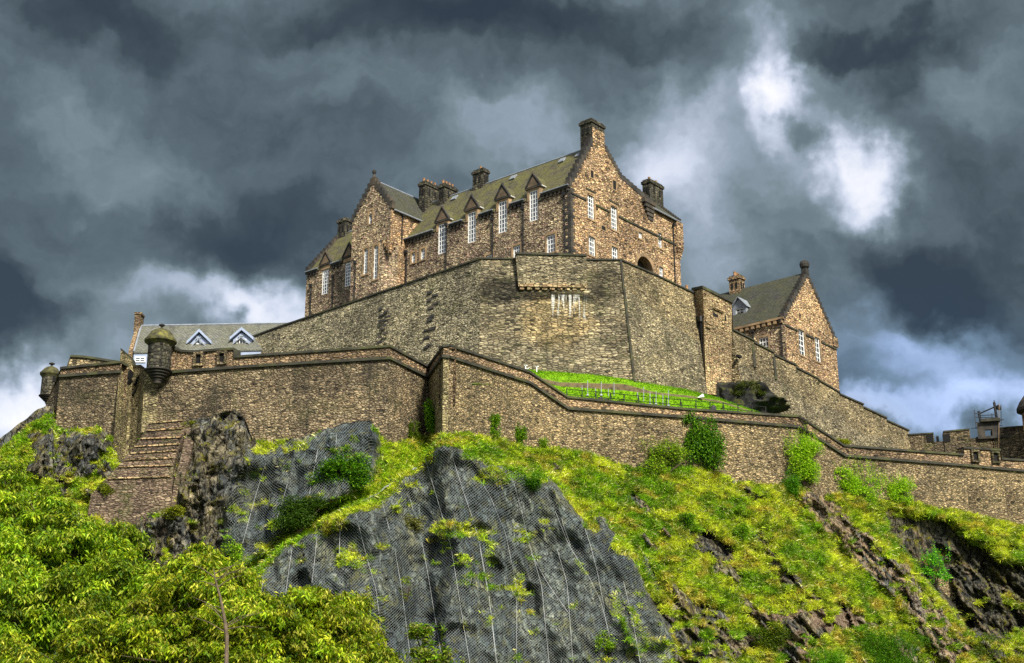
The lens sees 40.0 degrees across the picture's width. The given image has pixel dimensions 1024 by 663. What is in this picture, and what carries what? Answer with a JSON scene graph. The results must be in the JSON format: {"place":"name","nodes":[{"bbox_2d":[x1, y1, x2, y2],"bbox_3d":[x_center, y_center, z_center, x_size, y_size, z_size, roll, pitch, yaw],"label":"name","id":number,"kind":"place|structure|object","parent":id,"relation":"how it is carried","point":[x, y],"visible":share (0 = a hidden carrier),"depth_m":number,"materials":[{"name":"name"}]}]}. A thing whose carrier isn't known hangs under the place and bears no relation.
{"place":"outdoors","nodes":[
{"label":"outdoors","id":0,"kind":"place"},
{"bbox_2d":[0,403,1023,662],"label":"crag hill","id":1,"kind":"structure","parent":0,"point":[224,441],"depth_m":111.21,"materials":[{"name":"grey stone"}]},
{"bbox_2d":[29,420,54,430],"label":"shrub","id":2,"kind":"object","parent":1,"relation":"on","point":[37,425],"visible":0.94,"depth_m":117.90,"materials":[{"name":"green plant"}]},
{"bbox_2d":[0,461,161,655],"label":"leafy tree","id":3,"kind":"object","parent":1,"relation":"on","point":[46,567],"visible":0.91,"depth_m":69.10,"materials":[{"name":"green plant"}]},
{"bbox_2d":[46,355,142,441],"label":"rampart wall","id":4,"kind":"structure","parent":1,"relation":"on","point":[83,393],"depth_m":120.90,"materials":[{"name":"stone"}]},
{"bbox_2d":[39,362,58,403],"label":"sentry turret","id":5,"kind":"object","parent":4,"relation":"attached to","point":[48,374],"visible":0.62,"depth_m":125.63,"materials":[{"name":"stone"}]},
{"bbox_2d":[0,413,249,594],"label":"grass","id":6,"kind":"structure","parent":1,"relation":"on","point":[92,484],"depth_m":114.71,"materials":[{"name":"green plant"}]},
{"bbox_2d":[113,348,157,460],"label":"recess wall","id":7,"kind":"structure","parent":1,"relation":"on","point":[136,415],"depth_m":120.48,"materials":[{"name":"stone"}]},
{"bbox_2d":[87,419,193,536],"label":"stepped buttress","id":8,"kind":"structure","parent":1,"relation":"on","point":[142,479],"depth_m":112.77,"materials":[{"name":"brown stone"}]},
{"bbox_2d":[97,481,115,495],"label":"shrub","id":9,"kind":"object","parent":8,"relation":"on","point":[105,489],"visible":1,"depth_m":112.07,"materials":[{"name":"green plant"}]},
{"bbox_2d":[0,539,316,662],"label":"leafy tree","id":10,"kind":"object","parent":1,"relation":"on","point":[155,625],"visible":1,"depth_m":59.37,"materials":[{"name":"green plant"}]},
{"bbox_2d":[159,504,185,520],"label":"shrub","id":11,"kind":"object","parent":1,"relation":"on","point":[176,510],"visible":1,"depth_m":109.62,"materials":[{"name":"green plant"}]},
{"bbox_2d":[179,420,197,426],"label":"shrub","id":12,"kind":"object","parent":1,"relation":"on","point":[190,422],"visible":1,"depth_m":117.15,"materials":[{"name":"green plant"}]},
{"bbox_2d":[0,415,436,658],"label":"grass","id":13,"kind":"structure","parent":1,"relation":"on","point":[336,503],"depth_m":113.34,"materials":[{"name":"green plant"}]},
{"bbox_2d":[190,558,264,662],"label":"bare sapling","id":14,"kind":"object","parent":1,"relation":"on","point":[226,647],"visible":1,"depth_m":57.30,"materials":[{"name":"brown plant"}]},
{"bbox_2d":[225,539,243,562],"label":"shrub","id":15,"kind":"object","parent":1,"relation":"on","point":[236,555],"visible":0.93,"depth_m":107.34,"materials":[{"name":"green plant"}]},
{"bbox_2d":[157,345,428,443],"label":"rampart wall","id":16,"kind":"structure","parent":1,"relation":"on","point":[269,397],"depth_m":117.96,"materials":[{"name":"stone"}]},
{"bbox_2d":[144,324,176,384],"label":"sentry turret","id":17,"kind":"object","parent":16,"relation":"attached to","point":[161,342],"visible":1,"depth_m":119.78,"materials":[{"name":"stone"}]},
{"bbox_2d":[408,419,421,440],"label":"ivy bush","id":18,"kind":"object","parent":16,"relation":"attached to","point":[414,434],"visible":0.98,"depth_m":118.14,"materials":[{"name":"green plant"}]},
{"bbox_2d":[271,493,329,534],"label":"shrub","id":19,"kind":"object","parent":1,"relation":"on","point":[295,509],"visible":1,"depth_m":106.78,"materials":[{"name":"green plant"}]},
{"bbox_2d":[224,422,383,563],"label":"rockfall net","id":20,"kind":"object","parent":1,"relation":"on","point":[292,483],"visible":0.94,"depth_m":110.39,"materials":[{"name":"metal"}]},
{"bbox_2d":[252,583,405,662],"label":"leafy tree","id":21,"kind":"object","parent":1,"relation":"on","point":[345,627],"visible":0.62,"depth_m":63.84,"materials":[{"name":"green plant"}]},
{"bbox_2d":[320,517,337,537],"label":"shrub","id":22,"kind":"object","parent":1,"relation":"on","point":[327,524],"visible":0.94,"depth_m":104.98,"materials":[{"name":"green plant"}]},
{"bbox_2d":[259,467,416,564],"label":"net edge roll","id":23,"kind":"object","parent":1,"relation":"on","point":[354,505],"visible":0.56,"depth_m":108.84,"materials":[{"name":"metal"}]},
{"bbox_2d":[305,452,374,489],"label":"shrub","id":24,"kind":"object","parent":1,"relation":"on","point":[328,469],"visible":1,"depth_m":108.23,"materials":[{"name":"green plant"}]},
{"bbox_2d":[399,576,412,601],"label":"shrub","id":25,"kind":"object","parent":1,"relation":"on","point":[407,597],"visible":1,"depth_m":101.80,"materials":[{"name":"green plant"}]},
{"bbox_2d":[403,512,427,532],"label":"shrub","id":26,"kind":"object","parent":1,"relation":"on","point":[414,525],"visible":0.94,"depth_m":108.64,"materials":[{"name":"green plant"}]},
{"bbox_2d":[404,622,438,649],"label":"shrub","id":27,"kind":"object","parent":1,"relation":"on","point":[416,630],"visible":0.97,"depth_m":67.46,"materials":[{"name":"green plant"}]},
{"bbox_2d":[405,643,465,662],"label":"shrub","id":28,"kind":"object","parent":1,"relation":"on","point":[428,656],"visible":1,"depth_m":65.03,"materials":[{"name":"green plant"}]},
{"bbox_2d":[427,344,455,434],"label":"rampart wall","id":29,"kind":"structure","parent":1,"relation":"on","point":[441,418],"depth_m":116.58,"materials":[{"name":"stone"}]},
{"bbox_2d":[423,397,434,436],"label":"ivy bush","id":30,"kind":"object","parent":29,"relation":"attached to","point":[430,414],"visible":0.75,"depth_m":118.08,"materials":[{"name":"green plant"}]},
{"bbox_2d":[425,459,469,661],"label":"steel cable","id":31,"kind":"object","parent":1,"relation":"attached to","point":[454,567],"visible":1,"depth_m":103.97,"materials":[{"name":"grey metal"}]},
{"bbox_2d":[263,447,681,662],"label":"rockfall net","id":32,"kind":"object","parent":1,"relation":"on","point":[486,571],"visible":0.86,"depth_m":107.15,"materials":[{"name":"metal"}]},
{"bbox_2d":[453,460,496,658],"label":"steel cable","id":33,"kind":"object","parent":1,"relation":"attached to","point":[482,558],"visible":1,"depth_m":106.79,"materials":[{"name":"grey metal"}]},
{"bbox_2d":[514,484,548,657],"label":"steel cable","id":34,"kind":"object","parent":1,"relation":"attached to","point":[537,571],"visible":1,"depth_m":110.27,"materials":[{"name":"grey metal"}]},
{"bbox_2d":[521,473,543,497],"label":"shrub","id":35,"kind":"object","parent":1,"relation":"on","point":[534,483],"visible":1,"depth_m":113.10,"materials":[{"name":"green plant"}]},
{"bbox_2d":[537,437,548,448],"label":"shrub","id":36,"kind":"object","parent":1,"relation":"on","point":[544,442],"visible":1,"depth_m":122.34,"materials":[{"name":"green plant"}]},
{"bbox_2d":[555,511,610,640],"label":"steel cable","id":37,"kind":"object","parent":1,"relation":"attached to","point":[582,566],"visible":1,"depth_m":110.56,"materials":[{"name":"grey metal"}]},
{"bbox_2d":[592,628,617,655],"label":"shrub","id":38,"kind":"object","parent":1,"relation":"on","point":[609,645],"visible":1,"depth_m":107.08,"materials":[{"name":"green plant"}]},
{"bbox_2d":[221,424,1023,662],"bbox_3d":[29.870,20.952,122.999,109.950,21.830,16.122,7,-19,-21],"label":"grass","id":39,"kind":"structure","parent":1,"relation":"on","point":[809,555],"depth_m":120.46,"materials":[{"name":"green plant"}]},
{"bbox_2d":[636,427,689,475],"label":"shrub","id":40,"kind":"object","parent":1,"relation":"on","point":[674,449],"visible":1,"depth_m":125.33,"materials":[{"name":"green plant"}]},
{"bbox_2d":[677,512,695,524],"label":"shrub","id":41,"kind":"object","parent":1,"relation":"on","point":[689,518],"visible":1,"depth_m":119.26,"materials":[{"name":"green plant"}]},
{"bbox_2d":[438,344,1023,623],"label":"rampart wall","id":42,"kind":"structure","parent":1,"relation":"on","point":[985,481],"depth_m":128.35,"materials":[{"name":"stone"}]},
{"bbox_2d":[489,413,503,439],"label":"ivy bush","id":43,"kind":"object","parent":42,"relation":"attached to","point":[495,419],"visible":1,"depth_m":118.89,"materials":[{"name":"green plant"}]},
{"bbox_2d":[514,423,527,442],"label":"ivy bush","id":44,"kind":"object","parent":42,"relation":"attached to","point":[520,437],"visible":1,"depth_m":121.08,"materials":[{"name":"green plant"}]},
{"bbox_2d":[681,410,728,471],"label":"ivy bush","id":45,"kind":"object","parent":42,"relation":"attached to","point":[704,442],"visible":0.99,"depth_m":126.75,"materials":[{"name":"green plant"}]},
{"bbox_2d":[836,437,851,444],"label":"shrub","id":46,"kind":"object","parent":42,"relation":"on","point":[845,441],"visible":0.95,"depth_m":133.62,"materials":[{"name":"green plant"}]},
{"bbox_2d":[732,503,748,515],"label":"shrub","id":47,"kind":"object","parent":1,"relation":"on","point":[743,508],"visible":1,"depth_m":123.55,"materials":[{"name":"green plant"}]},
{"bbox_2d":[732,521,751,540],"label":"shrub","id":48,"kind":"object","parent":1,"relation":"on","point":[743,530],"visible":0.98,"depth_m":121.21,"materials":[{"name":"green plant"}]},
{"bbox_2d":[750,624,794,649],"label":"shrub","id":49,"kind":"object","parent":1,"relation":"on","point":[765,632],"visible":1,"depth_m":114.17,"materials":[{"name":"green plant"}]},
{"bbox_2d":[780,469,800,498],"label":"shrub","id":50,"kind":"object","parent":1,"relation":"on","point":[793,486],"visible":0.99,"depth_m":127.95,"materials":[{"name":"green plant"}]},
{"bbox_2d":[779,421,824,485],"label":"shrub","id":51,"kind":"object","parent":1,"relation":"on","point":[808,447],"visible":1,"depth_m":129.28,"materials":[{"name":"green plant"}]},
{"bbox_2d":[806,646,849,662],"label":"shrub","id":52,"kind":"object","parent":1,"relation":"on","point":[836,659],"visible":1,"depth_m":113.69,"materials":[{"name":"green plant"}]},
{"bbox_2d":[833,452,887,502],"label":"shrub","id":53,"kind":"object","parent":1,"relation":"on","point":[851,486],"visible":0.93,"depth_m":131.63,"materials":[{"name":"green plant"}]},
{"bbox_2d":[847,617,946,662],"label":"shrub","id":54,"kind":"object","parent":1,"relation":"on","point":[884,651],"visible":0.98,"depth_m":118.22,"materials":[{"name":"green plant"}]},
{"bbox_2d":[880,467,917,504],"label":"shrub","id":55,"kind":"object","parent":1,"relation":"on","point":[896,490],"visible":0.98,"depth_m":132.94,"materials":[{"name":"green plant"}]},
{"bbox_2d":[920,541,952,587],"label":"shrub","id":56,"kind":"object","parent":1,"relation":"on","point":[929,572],"visible":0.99,"depth_m":130.54,"materials":[{"name":"green plant"}]},
{"bbox_2d":[965,630,1021,657],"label":"shrub","id":57,"kind":"object","parent":1,"relation":"on","point":[985,638],"visible":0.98,"depth_m":124.00,"materials":[{"name":"green plant"}]},
{"bbox_2d":[996,655,1022,662],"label":"shrub","id":58,"kind":"object","parent":1,"relation":"on","point":[1007,660],"visible":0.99,"depth_m":124.20,"materials":[{"name":"green plant"}]},
{"bbox_2d":[0,0,1023,461],"label":"sky","id":59,"kind":"structure","parent":0,"point":[167,161],"materials":[{"name":"grey"}]},
{"bbox_2d":[477,369,782,413],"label":"lawn","id":60,"kind":"structure","parent":0,"point":[624,387],"depth_m":129.48,"materials":[{"name":"green plant"}]},
{"bbox_2d":[479,252,632,379],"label":"bastion wall","id":61,"kind":"structure","parent":60,"relation":"on","point":[561,312],"depth_m":133.76,"materials":[{"name":"stone"}]},
{"bbox_2d":[620,259,706,393],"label":"bastion wall","id":62,"kind":"structure","parent":60,"relation":"on","point":[663,334],"depth_m":138.05,"materials":[{"name":"stone"}]},
{"bbox_2d":[566,388,765,412],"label":"iron fence","id":63,"kind":"object","parent":60,"relation":"on","point":[653,402],"visible":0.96,"depth_m":129.04,"materials":[{"name":"black metal"}]},
{"bbox_2d":[712,381,790,412],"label":"rock outcrop","id":64,"kind":"object","parent":60,"relation":"on","point":[771,401],"visible":0.44,"depth_m":140.54,"materials":[{"name":"black stone"}]},
{"bbox_2d":[730,379,766,396],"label":"shrub","id":65,"kind":"object","parent":64,"relation":"on","point":[761,393],"visible":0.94,"depth_m":140.17,"materials":[{"name":"green plant"}]},
{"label":"summit ground","id":66,"kind":"structure","parent":0,"visible":0},
{"bbox_2d":[128,312,288,367],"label":"lodge building","id":67,"kind":"structure","parent":66,"relation":"on","point":[240,337],"depth_m":159.62,"materials":[{"name":"grey stone"}]},
{"bbox_2d":[135,357,145,361],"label":"window","id":68,"kind":"structure","parent":67,"relation":"in","point":[137,359],"depth_m":156.71,"materials":[{"name":"white paint"}]},
{"bbox_2d":[236,339,245,343],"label":"window","id":69,"kind":"structure","parent":67,"relation":"in","point":[241,340],"depth_m":158.56,"materials":[{"name":"white paint"}]},
{"bbox_2d":[252,258,480,363],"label":"curtain wall","id":70,"kind":"structure","parent":66,"relation":"on","point":[423,318],"depth_m":141.60,"materials":[{"name":"stone"}]},
{"bbox_2d":[304,118,683,316],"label":"castle building","id":71,"kind":"structure","parent":66,"relation":"on","point":[589,199],"depth_m":162.64,"materials":[{"name":"stone"}]},
{"bbox_2d":[322,269,328,294],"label":"window","id":72,"kind":"structure","parent":71,"relation":"in","point":[325,276],"depth_m":175.68,"materials":[{"name":"white paint"}]},
{"bbox_2d":[345,262,350,286],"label":"window","id":73,"kind":"structure","parent":71,"relation":"in","point":[348,266],"depth_m":173.17,"materials":[{"name":"grey glass"}]},
{"bbox_2d":[361,245,369,276],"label":"window","id":74,"kind":"structure","parent":71,"relation":"in","point":[365,250],"depth_m":167.63,"materials":[{"name":"white glass"}]},
{"bbox_2d":[367,208,373,225],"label":"window","id":75,"kind":"structure","parent":71,"relation":"in","point":[369,218],"depth_m":168.95,"materials":[{"name":"white paint"}]},
{"bbox_2d":[371,242,379,281],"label":"window","id":76,"kind":"structure","parent":71,"relation":"in","point":[375,247],"depth_m":166.41,"materials":[{"name":"white glass"}]},
{"bbox_2d":[409,249,416,264],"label":"window","id":77,"kind":"structure","parent":71,"relation":"in","point":[413,254],"depth_m":166.09,"materials":[{"name":"white paint"}]},
{"bbox_2d":[419,246,425,261],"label":"window","id":78,"kind":"structure","parent":71,"relation":"in","point":[422,250],"depth_m":165.24,"materials":[{"name":"white paint"}]},
{"bbox_2d":[438,224,445,254],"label":"window","id":79,"kind":"structure","parent":71,"relation":"in","point":[442,229],"depth_m":163.65,"materials":[{"name":"white paint"}]},
{"bbox_2d":[468,211,475,242],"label":"window","id":80,"kind":"structure","parent":71,"relation":"in","point":[471,216],"depth_m":160.90,"materials":[{"name":"white paint"}]},
{"bbox_2d":[484,251,493,256],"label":"window","id":81,"kind":"structure","parent":71,"relation":"in","point":[489,254],"depth_m":157.94,"materials":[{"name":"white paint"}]},
{"bbox_2d":[499,200,506,232],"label":"window","id":82,"kind":"structure","parent":71,"relation":"in","point":[502,205],"depth_m":158.02,"materials":[{"name":"white paint"}]},
{"bbox_2d":[511,242,521,257],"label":"window","id":83,"kind":"structure","parent":71,"relation":"in","point":[518,248],"depth_m":155.51,"materials":[{"name":"white paint"}]},
{"bbox_2d":[530,190,537,221],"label":"window","id":84,"kind":"structure","parent":71,"relation":"in","point":[533,194],"depth_m":155.30,"materials":[{"name":"white paint"}]},
{"bbox_2d":[545,231,556,252],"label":"window","id":85,"kind":"structure","parent":71,"relation":"in","point":[551,240],"depth_m":152.34,"materials":[{"name":"white glass"}]},
{"bbox_2d":[586,190,595,222],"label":"window","id":86,"kind":"structure","parent":71,"relation":"in","point":[589,203],"depth_m":154.73,"materials":[{"name":"white paint"}]},
{"bbox_2d":[587,233,596,257],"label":"window","id":87,"kind":"structure","parent":71,"relation":"in","point":[592,248],"depth_m":153.42,"materials":[{"name":"white glass"}]},
{"bbox_2d":[590,168,594,179],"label":"slit window","id":88,"kind":"structure","parent":71,"relation":"in","point":[591,170],"depth_m":155.99,"materials":[{"name":"stone"}]},
{"bbox_2d":[601,224,606,232],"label":"slit window","id":89,"kind":"structure","parent":71,"relation":"in","point":[604,228],"depth_m":155.68,"materials":[{"name":"stone"}]},
{"bbox_2d":[609,201,618,233],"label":"window","id":90,"kind":"structure","parent":71,"relation":"in","point":[613,226],"depth_m":157.86,"materials":[{"name":"white paint"}]},
{"bbox_2d":[610,243,618,258],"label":"window","id":91,"kind":"structure","parent":71,"relation":"in","point":[613,251],"depth_m":156.56,"materials":[{"name":"white glass"}]},
{"bbox_2d":[612,178,616,191],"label":"slit window","id":92,"kind":"structure","parent":71,"relation":"in","point":[614,182],"depth_m":159.12,"materials":[{"name":"stone"}]},
{"bbox_2d":[637,229,643,241],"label":"window","id":93,"kind":"structure","parent":71,"relation":"in","point":[639,234],"depth_m":161.31,"materials":[{"name":"white paint"}]},
{"bbox_2d":[657,230,663,250],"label":"window","id":94,"kind":"structure","parent":71,"relation":"in","point":[658,239],"depth_m":164.39,"materials":[{"name":"white glass"}]},
{"bbox_2d":[658,264,664,277],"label":"window","id":95,"kind":"structure","parent":71,"relation":"in","point":[659,268],"depth_m":163.29,"materials":[{"name":"white glass"}]},
{"bbox_2d":[685,285,732,394],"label":"square tower","id":96,"kind":"structure","parent":66,"relation":"on","point":[714,318],"depth_m":144.49,"materials":[{"name":"stone"}]},
{"bbox_2d":[721,260,838,389],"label":"gabled house","id":97,"kind":"structure","parent":66,"relation":"on","point":[787,318],"depth_m":168.28,"materials":[{"name":"brown stone"}]},
{"bbox_2d":[736,308,742,313],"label":"window","id":98,"kind":"structure","parent":97,"relation":"in","point":[740,310],"depth_m":170.30,"materials":[{"name":"white paint"}]},
{"bbox_2d":[757,334,769,348],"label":"window","id":99,"kind":"structure","parent":97,"relation":"in","point":[765,341],"depth_m":164.63,"materials":[{"name":"white paint"}]},
{"bbox_2d":[797,326,806,358],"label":"window","id":100,"kind":"structure","parent":97,"relation":"in","point":[801,342],"depth_m":165.84,"materials":[{"name":"white paint"}]},
{"bbox_2d":[813,334,822,364],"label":"window","id":101,"kind":"structure","parent":97,"relation":"in","point":[816,341],"depth_m":168.62,"materials":[{"name":"white paint"}]},
{"bbox_2d":[732,329,910,448],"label":"curtain wall","id":102,"kind":"structure","parent":66,"relation":"on","point":[823,406],"depth_m":158.07,"materials":[{"name":"stone"}]},
{"bbox_2d":[907,418,1023,458],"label":"battery wall","id":103,"kind":"structure","parent":102,"relation":"attached to","point":[1011,441],"depth_m":174.23,"materials":[{"name":"stone"}]},
{"bbox_2d":[971,400,1003,448],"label":"scaffold frame","id":104,"kind":"object","parent":103,"relation":"on","point":[996,407],"visible":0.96,"depth_m":175.78,"materials":[{"name":"black metal"}]},
{"bbox_2d":[1016,396,1023,430],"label":"round turret","id":105,"kind":"object","parent":103,"relation":"on","point":[1020,409],"visible":1,"depth_m":171.07,"materials":[{"name":"stone"}]}
]}

